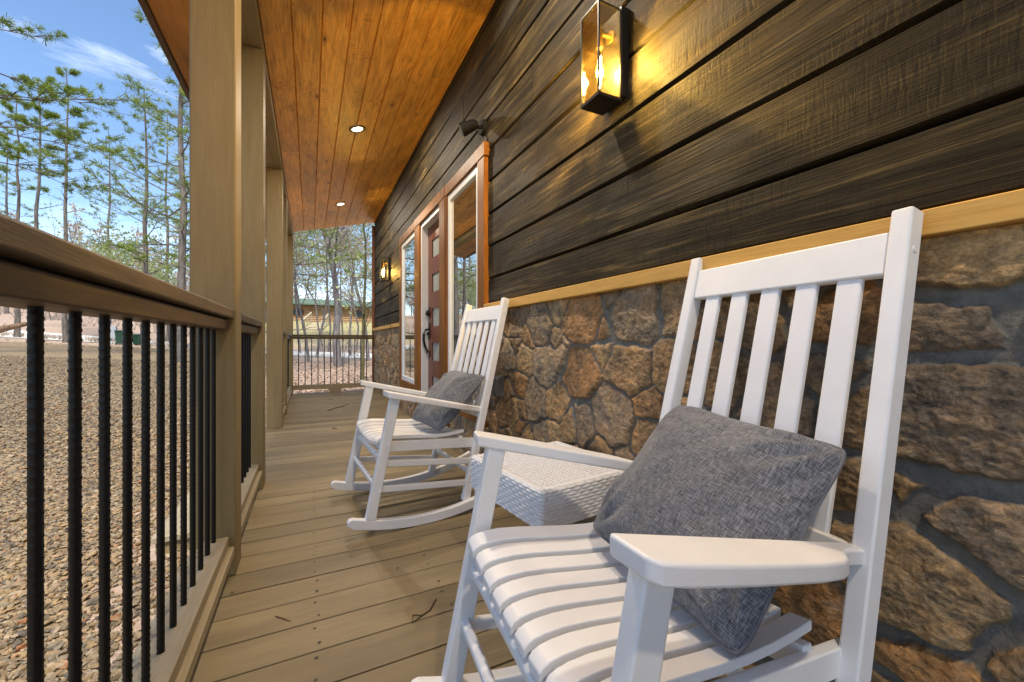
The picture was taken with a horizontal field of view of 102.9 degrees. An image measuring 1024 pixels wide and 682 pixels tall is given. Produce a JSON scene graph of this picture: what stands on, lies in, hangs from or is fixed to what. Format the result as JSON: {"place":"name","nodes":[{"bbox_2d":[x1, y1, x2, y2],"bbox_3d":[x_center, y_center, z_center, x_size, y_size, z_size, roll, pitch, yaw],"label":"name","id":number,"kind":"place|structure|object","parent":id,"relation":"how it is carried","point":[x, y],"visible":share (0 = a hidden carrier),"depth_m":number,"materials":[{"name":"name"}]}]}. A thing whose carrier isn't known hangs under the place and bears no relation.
{"place":"outdoors","nodes":[
{"label":"outdoors","id":0,"kind":"place"},
{"bbox_2d":[0,355,265,681],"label":"gravel","id":1,"kind":"structure","parent":0,"point":[15,473],"depth_m":2.87,"materials":[{"name":"beige gravel"}]},
{"bbox_2d":[0,306,371,681],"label":"ground","id":2,"kind":"structure","parent":0,"point":[53,348],"depth_m":12.26,"materials":[{"name":"beige gravel"}]},
{"bbox_2d":[0,320,44,332],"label":"fallen log","id":3,"kind":"object","parent":2,"relation":"on","point":[4,328],"visible":0.9,"depth_m":26.03,"materials":[{"name":"brown wood"}]},
{"bbox_2d":[0,122,56,313],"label":"pine tree","id":4,"kind":"object","parent":2,"relation":"on","point":[6,193],"visible":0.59,"depth_m":38.07,"materials":[{"name":"green plant"}]},
{"bbox_2d":[0,91,61,336],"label":"pine tree","id":5,"kind":"object","parent":2,"relation":"on","point":[17,311],"visible":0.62,"depth_m":26.96,"materials":[{"name":"green plant"}]},
{"bbox_2d":[0,73,84,228],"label":"pine tree","id":6,"kind":"object","parent":2,"relation":"on","point":[50,147],"visible":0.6,"depth_m":24.88,"materials":[{"name":"green plant"}]},
{"bbox_2d":[16,65,107,342],"bbox_3d":[-26.626,-8.160,24.664,2.774,16.651,4.010,0,0,0],"label":"pine tree","id":7,"kind":"object","parent":2,"relation":"on","point":[74,112],"visible":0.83,"depth_m":24.40,"materials":[{"name":"green plant"}]},
{"bbox_2d":[1,194,140,265],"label":"leafy tree","id":8,"kind":"object","parent":2,"relation":"on","point":[68,226],"visible":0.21,"depth_m":32.16,"materials":[{"name":"green plant"}]},
{"bbox_2d":[0,12,172,194],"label":"pine tree","id":9,"kind":"object","parent":2,"relation":"on","point":[66,92],"visible":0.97,"depth_m":15.32,"materials":[{"name":"green plant"}]},
{"bbox_2d":[77,122,138,257],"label":"pine tree","id":10,"kind":"object","parent":2,"relation":"on","point":[108,219],"visible":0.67,"depth_m":39.90,"materials":[{"name":"green plant"}]},
{"bbox_2d":[58,221,160,325],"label":"leafy tree","id":11,"kind":"object","parent":2,"relation":"on","point":[115,253],"visible":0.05,"depth_m":31.51,"materials":[{"name":"green plant"}]},
{"bbox_2d":[110,326,116,344],"bbox_3d":[-25.305,-0.390,25.893,0.320,1.230,0.250,0,0,-26],"label":"utility box","id":12,"kind":"object","parent":2,"relation":"on","point":[112,332],"visible":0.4,"depth_m":25.80,"materials":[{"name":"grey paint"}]},
{"bbox_2d":[110,327,115,337],"bbox_3d":[-25.251,-0.585,25.786,0.280,0.680,0.010,0,0,-26],"label":"door","id":13,"kind":"structure","parent":12,"relation":"in","point":[112,334],"depth_m":25.78,"materials":[{"name":"grey paint"}]},
{"bbox_2d":[114,330,121,344],"bbox_3d":[-24.612,-0.260,25.713,0.608,0.948,0.776,0,0,-38],"label":"wheeled bin","id":14,"kind":"object","parent":2,"relation":"on","point":[118,335],"visible":0.52,"depth_m":25.42,"materials":[{"name":"green plastic"}]},
{"bbox_2d":[51,5,188,362],"bbox_3d":[-13.121,-6.793,15.331,5.906,15.384,4.784,0,0,-26],"label":"pine tree","id":15,"kind":"object","parent":2,"relation":"on","point":[183,235],"visible":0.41,"depth_m":15.34,"materials":[{"name":"green plant"}]},
{"bbox_2d":[71,71,188,335],"bbox_3d":[-19.341,-6.383,21.202,5.253,13.989,4.748,0,0,-26],"label":"pine tree","id":16,"kind":"object","parent":2,"relation":"on","point":[144,212],"visible":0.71,"depth_m":20.79,"materials":[{"name":"green plant"}]},
{"bbox_2d":[0,307,265,350],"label":"dry brush","id":17,"kind":"object","parent":2,"relation":"on","point":[92,339],"visible":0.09,"depth_m":36.09,"materials":[{"name":"brown plant"}]},
{"bbox_2d":[81,212,186,285],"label":"leafy tree","id":18,"kind":"object","parent":2,"relation":"on","point":[112,255],"visible":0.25,"depth_m":27.28,"materials":[{"name":"green plant"}]},
{"bbox_2d":[132,334,140,344],"bbox_3d":[-24.288,-0.128,26.515,0.484,0.755,0.620,0,0,-9],"label":"wheeled bin","id":19,"kind":"object","parent":2,"relation":"on","point":[136,338],"visible":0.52,"depth_m":26.29,"materials":[{"name":"green plastic"}]},
{"bbox_2d":[117,214,188,345],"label":"leafy tree","id":20,"kind":"object","parent":2,"relation":"on","point":[162,274],"visible":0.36,"depth_m":25.24,"materials":[{"name":"green plant"}]},
{"bbox_2d":[123,109,188,340],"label":"pine tree","id":21,"kind":"object","parent":2,"relation":"on","point":[161,151],"visible":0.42,"depth_m":33.86,"materials":[{"name":"green plant"}]},
{"bbox_2d":[150,73,188,264],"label":"pine tree","id":22,"kind":"object","parent":2,"relation":"on","point":[170,80],"visible":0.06,"depth_m":17.89,"materials":[{"name":"green plant"}]},
{"bbox_2d":[151,492,188,555],"bbox_3d":[-2.274,1.202,3.226,0.390,0.195,1.900,0,0,-26],"label":"porch step","id":23,"kind":"object","parent":2,"relation":"on","point":[167,536],"visible":0.04,"depth_m":2.38,"materials":[{"name":"beige paint"}]},
{"bbox_2d":[0,199,371,300],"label":"woods","id":24,"kind":"object","parent":2,"relation":"on","point":[75,225],"visible":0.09,"depth_m":56.41,"materials":[{"name":"grey plant"}]},
{"bbox_2d":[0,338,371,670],"bbox_3d":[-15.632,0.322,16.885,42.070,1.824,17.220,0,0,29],"label":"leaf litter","id":25,"kind":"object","parent":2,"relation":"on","point":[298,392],"visible":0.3,"depth_m":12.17,"materials":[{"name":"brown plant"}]},
{"bbox_2d":[121,119,265,254],"bbox_3d":[-18.138,-6.998,26.564,8.353,15.439,10.015,0,0,28],"label":"leafy tree","id":26,"kind":"object","parent":2,"relation":"on","point":[187,164],"visible":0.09,"depth_m":23.94,"materials":[{"name":"green plant"}]},
{"bbox_2d":[95,60,299,272],"bbox_3d":[-20.206,-10.542,29.967,11.162,22.761,16.086,0,0,37],"label":"leafy tree","id":27,"kind":"object","parent":2,"relation":"on","point":[153,156],"visible":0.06,"depth_m":24.74,"materials":[{"name":"green plant"}]},
{"bbox_2d":[150,169,265,286],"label":"leafy tree","id":28,"kind":"object","parent":2,"relation":"on","point":[187,240],"visible":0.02,"depth_m":21.52,"materials":[{"name":"green plant"}]},
{"bbox_2d":[97,86,371,332],"bbox_3d":[-8.226,-6.780,13.898,6.649,15.804,7.232,0,0,6],"label":"pine tree","id":29,"kind":"object","parent":2,"relation":"on","point":[130,248],"visible":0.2,"depth_m":13.60,"materials":[{"name":"green plant"}]},
{"bbox_2d":[177,157,334,324],"bbox_3d":[-11.004,-5.776,19.426,7.953,13.504,8.674,0,0,42],"label":"leafy tree","id":30,"kind":"object","parent":2,"relation":"on","point":[293,241],"visible":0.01,"depth_m":21.80,"materials":[{"name":"green plant"}]},
{"bbox_2d":[150,141,369,361],"bbox_3d":[-11.033,-5.598,18.762,9.162,13.335,8.529,0,0,-26],"label":"leafy tree","id":31,"kind":"object","parent":2,"relation":"on","point":[301,316],"visible":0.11,"depth_m":18.88,"materials":[{"name":"green plant"}]},
{"bbox_2d":[265,239,321,309],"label":"pine tree","id":32,"kind":"object","parent":2,"relation":"on","point":[302,245],"visible":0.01,"depth_m":25.46,"materials":[{"name":"green plant"}]},
{"bbox_2d":[265,230,327,352],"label":"leafy tree","id":33,"kind":"object","parent":2,"relation":"on","point":[296,311],"visible":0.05,"depth_m":29.94,"materials":[{"name":"green plant"}]},
{"bbox_2d":[265,230,341,345],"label":"leafy tree","id":34,"kind":"object","parent":2,"relation":"on","point":[301,286],"visible":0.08,"depth_m":40.08,"materials":[{"name":"green plant"}]},
{"bbox_2d":[299,312,327,330],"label":"yard stair","id":35,"kind":"object","parent":2,"relation":"on","point":[313,325],"visible":0.56,"depth_m":55.97,"materials":[{"name":"beige wood"}]},
{"bbox_2d":[265,297,371,322],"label":"log house","id":36,"kind":"structure","parent":2,"relation":"on","point":[308,307],"depth_m":62.86,"materials":[{"name":"brown wood"}]},
{"bbox_2d":[293,307,303,316],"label":"window","id":37,"kind":"structure","parent":36,"relation":"in","point":[294,314],"depth_m":60.55,"materials":[{"name":"black glass"}]},
{"bbox_2d":[354,310,361,317],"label":"window","id":38,"kind":"structure","parent":36,"relation":"in","point":[359,314],"depth_m":64.73,"materials":[{"name":"black glass"}]},
{"bbox_2d":[265,224,371,357],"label":"leafy tree","id":39,"kind":"object","parent":2,"relation":"on","point":[325,302],"visible":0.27,"depth_m":24.11,"materials":[{"name":"green plant"}]},
{"bbox_2d":[265,223,373,360],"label":"leafy tree","id":40,"kind":"object","parent":2,"relation":"on","point":[366,333],"visible":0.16,"depth_m":21.01,"materials":[{"name":"green plant"}]},
{"bbox_2d":[307,327,332,359],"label":"sapling","id":41,"kind":"object","parent":2,"relation":"on","point":[320,342],"visible":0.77,"depth_m":18.57,"materials":[{"name":"green plant"}]},
{"bbox_2d":[316,333,331,361],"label":"sapling","id":42,"kind":"object","parent":2,"relation":"on","point":[327,347],"visible":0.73,"depth_m":19.96,"materials":[{"name":"green plant"}]},
{"bbox_2d":[293,226,366,351],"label":"leafy tree","id":43,"kind":"object","parent":2,"relation":"on","point":[330,328],"visible":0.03,"depth_m":32.70,"materials":[{"name":"green plant"}]},
{"bbox_2d":[298,223,371,351],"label":"leafy tree","id":44,"kind":"object","parent":2,"relation":"on","point":[350,283],"visible":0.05,"depth_m":33.17,"materials":[{"name":"green plant"}]},
{"bbox_2d":[300,225,371,291],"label":"leafy tree","id":45,"kind":"object","parent":2,"relation":"on","point":[355,251],"visible":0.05,"depth_m":36.95,"materials":[{"name":"plant"}]},
{"bbox_2d":[304,224,370,366],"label":"leafy tree","id":46,"kind":"object","parent":2,"relation":"on","point":[337,318],"visible":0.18,"depth_m":17.26,"materials":[{"name":"green plant"}]},
{"bbox_2d":[305,226,371,340],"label":"leafy tree","id":47,"kind":"object","parent":2,"relation":"on","point":[345,291],"visible":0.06,"depth_m":43.88,"materials":[{"name":"green plant"}]},
{"bbox_2d":[314,224,371,355],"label":"leafy tree","id":48,"kind":"object","parent":2,"relation":"on","point":[350,324],"visible":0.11,"depth_m":26.44,"materials":[{"name":"green plant"}]},
{"bbox_2d":[319,223,371,379],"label":"leafy tree","id":49,"kind":"object","parent":2,"relation":"on","point":[365,272],"visible":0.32,"depth_m":10.46,"materials":[{"name":"green plant"}]},
{"bbox_2d":[341,320,358,362],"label":"sapling","id":50,"kind":"object","parent":2,"relation":"on","point":[346,344],"visible":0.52,"depth_m":19.01,"materials":[{"name":"green plant"}]},
{"bbox_2d":[341,328,369,371],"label":"sapling","id":51,"kind":"object","parent":2,"relation":"on","point":[353,355],"visible":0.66,"depth_m":14.50,"materials":[{"name":"green plant"}]},
{"bbox_2d":[372,0,1023,681],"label":"cabin","id":52,"kind":"object","parent":2,"relation":"on","point":[728,132],"visible":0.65,"depth_m":1.08,"materials":[{"name":"brown wood"}]},
{"bbox_2d":[138,0,494,237],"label":"porch roof","id":53,"kind":"structure","parent":52,"relation":"attached to","point":[383,72],"depth_m":3.18,"materials":[{"name":"brown wood"}]},
{"bbox_2d":[335,202,345,205],"bbox_3d":[-2.553,-2.050,6.078,0.160,0.009,0.160,-16,7,-26],"label":"recessed light","id":54,"kind":"object","parent":53,"relation":"on","point":[340,204],"visible":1,"depth_m":6.07,"materials":[{"name":"white"}]},
{"bbox_2d":[349,125,365,132],"bbox_3d":[-1.492,-2.050,3.937,0.160,0.009,0.160,-16,7,-26],"label":"recessed light","id":55,"kind":"object","parent":53,"relation":"on","point":[357,129],"visible":1,"depth_m":3.93,"materials":[{"name":"white"}]},
{"bbox_2d":[380,257,390,281],"bbox_3d":[-1.893,-1.079,6.088,0.139,0.357,0.118,0,0,-26],"label":"wall lantern","id":56,"kind":"object","parent":52,"relation":"attached to","point":[388,269],"depth_m":6.07,"materials":[{"name":"black metal"}]},
{"bbox_2d":[399,222,413,389],"bbox_3d":[-1.249,-0.385,4.928,0.061,1.910,0.904,0,0,-26],"label":"window","id":57,"kind":"structure","parent":52,"relation":"in","point":[406,241],"depth_m":5.01,"materials":[{"name":"orange wood"}]},
{"bbox_2d":[422,219,438,389],"bbox_3d":[-0.756,-0.159,4.025,0.120,2.078,0.681,0,0,-26],"label":"door","id":58,"kind":"structure","parent":52,"relation":"in","point":[432,312],"depth_m":4.19,"materials":[{"name":"red wood"}]},
{"bbox_2d":[445,141,490,426],"bbox_3d":[-0.358,-0.385,3.132,0.061,1.910,0.894,0,0,-26],"label":"window","id":59,"kind":"structure","parent":52,"relation":"in","point":[466,193],"depth_m":3.10,"materials":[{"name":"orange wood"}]},
{"bbox_2d":[458,119,487,141],"bbox_3d":[-0.266,-1.397,2.791,0.201,0.255,0.120,0,0,-5],"label":"flood light","id":60,"kind":"object","parent":52,"relation":"attached to","point":[467,127],"visible":1,"depth_m":2.76,"materials":[{"name":"black plastic"}]},
{"bbox_2d":[492,376,504,397],"bbox_3d":[-0.087,0.281,2.524,0.064,0.130,0.072,0,0,-26],"label":"outlet cover","id":61,"kind":"object","parent":52,"relation":"attached to","point":[498,387],"visible":0.87,"depth_m":2.50,"materials":[{"name":"grey plastic"}]},
{"bbox_2d":[580,0,628,115],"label":"wall lantern","id":62,"kind":"object","parent":52,"relation":"attached to","point":[604,46],"depth_m":1.52,"materials":[{"name":"black metal"}]},
{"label":"deck framing","id":63,"kind":"structure","parent":2,"relation":"on","visible":0},
{"bbox_2d":[189,390,744,681],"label":"deck","id":64,"kind":"structure","parent":63,"relation":"on","point":[331,586],"depth_m":1.58,"materials":[{"name":"brown wood"}]},
{"bbox_2d":[0,213,233,681],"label":"porch railing","id":65,"kind":"object","parent":64,"relation":"on","point":[41,271],"visible":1,"depth_m":0.79,"materials":[{"name":"brown wood"}]},
{"bbox_2d":[189,0,240,575],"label":"porch post","id":66,"kind":"object","parent":64,"relation":"on","point":[214,150],"visible":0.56,"depth_m":1.55,"materials":[{"name":"beige paint"}]},
{"bbox_2d":[241,313,261,534],"bbox_3d":[-1.389,0.388,2.063,0.139,1.022,0.886,0,0,-26],"label":"porch railing","id":67,"kind":"object","parent":64,"relation":"on","point":[251,476],"visible":0.41,"depth_m":2.23,"materials":[{"name":"brown wood"}]},
{"bbox_2d":[241,44,264,488],"bbox_3d":[-1.617,-0.445,2.525,0.145,2.687,0.140,0,0,-26],"label":"porch post","id":68,"kind":"object","parent":64,"relation":"on","point":[252,182],"visible":0.51,"depth_m":2.47,"materials":[{"name":"beige paint"}]},
{"bbox_2d":[266,168,282,428],"bbox_3d":[-2.483,-0.445,4.272,0.145,2.687,0.140,0,0,-26],"label":"porch post","id":69,"kind":"object","parent":64,"relation":"on","point":[274,298],"visible":1,"depth_m":4.21,"materials":[{"name":"beige paint"}]},
{"bbox_2d":[283,331,285,418],"bbox_3d":[-2.679,0.388,4.666,0.139,1.022,0.736,0,0,-26],"label":"porch railing","id":70,"kind":"object","parent":64,"relation":"on","point":[284,334],"depth_m":4.79,"materials":[{"name":"brown wood"}]},
{"bbox_2d":[283,196,286,414],"bbox_3d":[-2.873,-0.445,5.060,0.145,2.687,0.140,0,0,-26],"label":"porch post","id":71,"kind":"object","parent":64,"relation":"on","point":[285,298],"visible":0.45,"depth_m":5.02,"materials":[{"name":"beige paint"}]},
{"bbox_2d":[287,235,292,394],"bbox_3d":[-3.779,-0.445,6.888,0.145,2.687,0.140,0,0,-26],"label":"porch post","id":72,"kind":"object","parent":64,"relation":"on","point":[290,284],"visible":0.51,"depth_m":6.84,"materials":[{"name":"beige paint"}]},
{"bbox_2d":[287,332,292,404],"bbox_3d":[-3.327,0.388,5.974,0.139,1.022,1.896,0,0,-26],"label":"porch railing","id":73,"kind":"object","parent":64,"relation":"on","point":[289,390],"visible":0.3,"depth_m":6.42,"materials":[{"name":"brown wood"}]},
{"bbox_2d":[293,334,372,392],"bbox_3d":[-3.143,0.388,7.224,1.289,1.022,0.138,0,0,-26],"label":"porch railing","id":74,"kind":"object","parent":64,"relation":"on","point":[335,388],"visible":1,"depth_m":7.16,"materials":[{"name":"brown wood"}]},
{"bbox_2d":[330,297,509,529],"bbox_3d":[-0.512,0.325,2.316,0.884,1.149,0.694,0,0,-31],"label":"rocking chair","id":75,"kind":"object","parent":64,"relation":"on","point":[388,434],"visible":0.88,"depth_m":2.21,"materials":[{"name":"white paint"}]},
{"bbox_2d":[412,371,484,430],"bbox_3d":[-0.376,0.315,2.326,0.146,0.385,0.406,50,-25,-25],"label":"throw pillow","id":76,"kind":"object","parent":75,"relation":"on","point":[458,386],"visible":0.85,"depth_m":2.21,"materials":[{"name":"grey fabric"}]},
{"bbox_2d":[412,599,435,622],"bbox_3d":[-0.292,0.898,1.363,0.031,0.004,0.131,0,0,35],"label":"twig","id":77,"kind":"object","parent":64,"relation":"on","point":[423,614],"visible":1,"depth_m":1.34,"materials":[{"name":"brown wood"}]},
{"bbox_2d":[470,441,623,525],"bbox_3d":[0.148,0.673,1.541,0.452,0.449,0.476,0,0,-33],"label":"side table","id":78,"kind":"object","parent":64,"relation":"on","point":[536,491],"visible":0.53,"depth_m":1.34,"materials":[{"name":"white wicker"}]},
{"bbox_2d":[411,206,923,681],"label":"rocking chair","id":79,"kind":"object","parent":64,"relation":"on","point":[585,602],"visible":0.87,"depth_m":0.75,"materials":[{"name":"white paint"}]},
{"bbox_2d":[593,405,845,655],"bbox_3d":[0.384,0.309,0.837,0.404,0.152,0.434,-46,17,-13],"label":"throw pillow","id":80,"kind":"object","parent":79,"relation":"on","point":[693,471],"visible":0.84,"depth_m":0.74,"materials":[{"name":"grey fabric"}]},
{"bbox_2d":[0,330,371,357],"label":"road","id":81,"kind":"structure","parent":0,"point":[302,353],"depth_m":28.75,"materials":[{"name":"grey asphalt"}]},
{"bbox_2d":[0,0,374,301],"label":"sky","id":82,"kind":"structure","parent":0,"point":[104,39],"materials":[{"name":"blue"}]}
]}

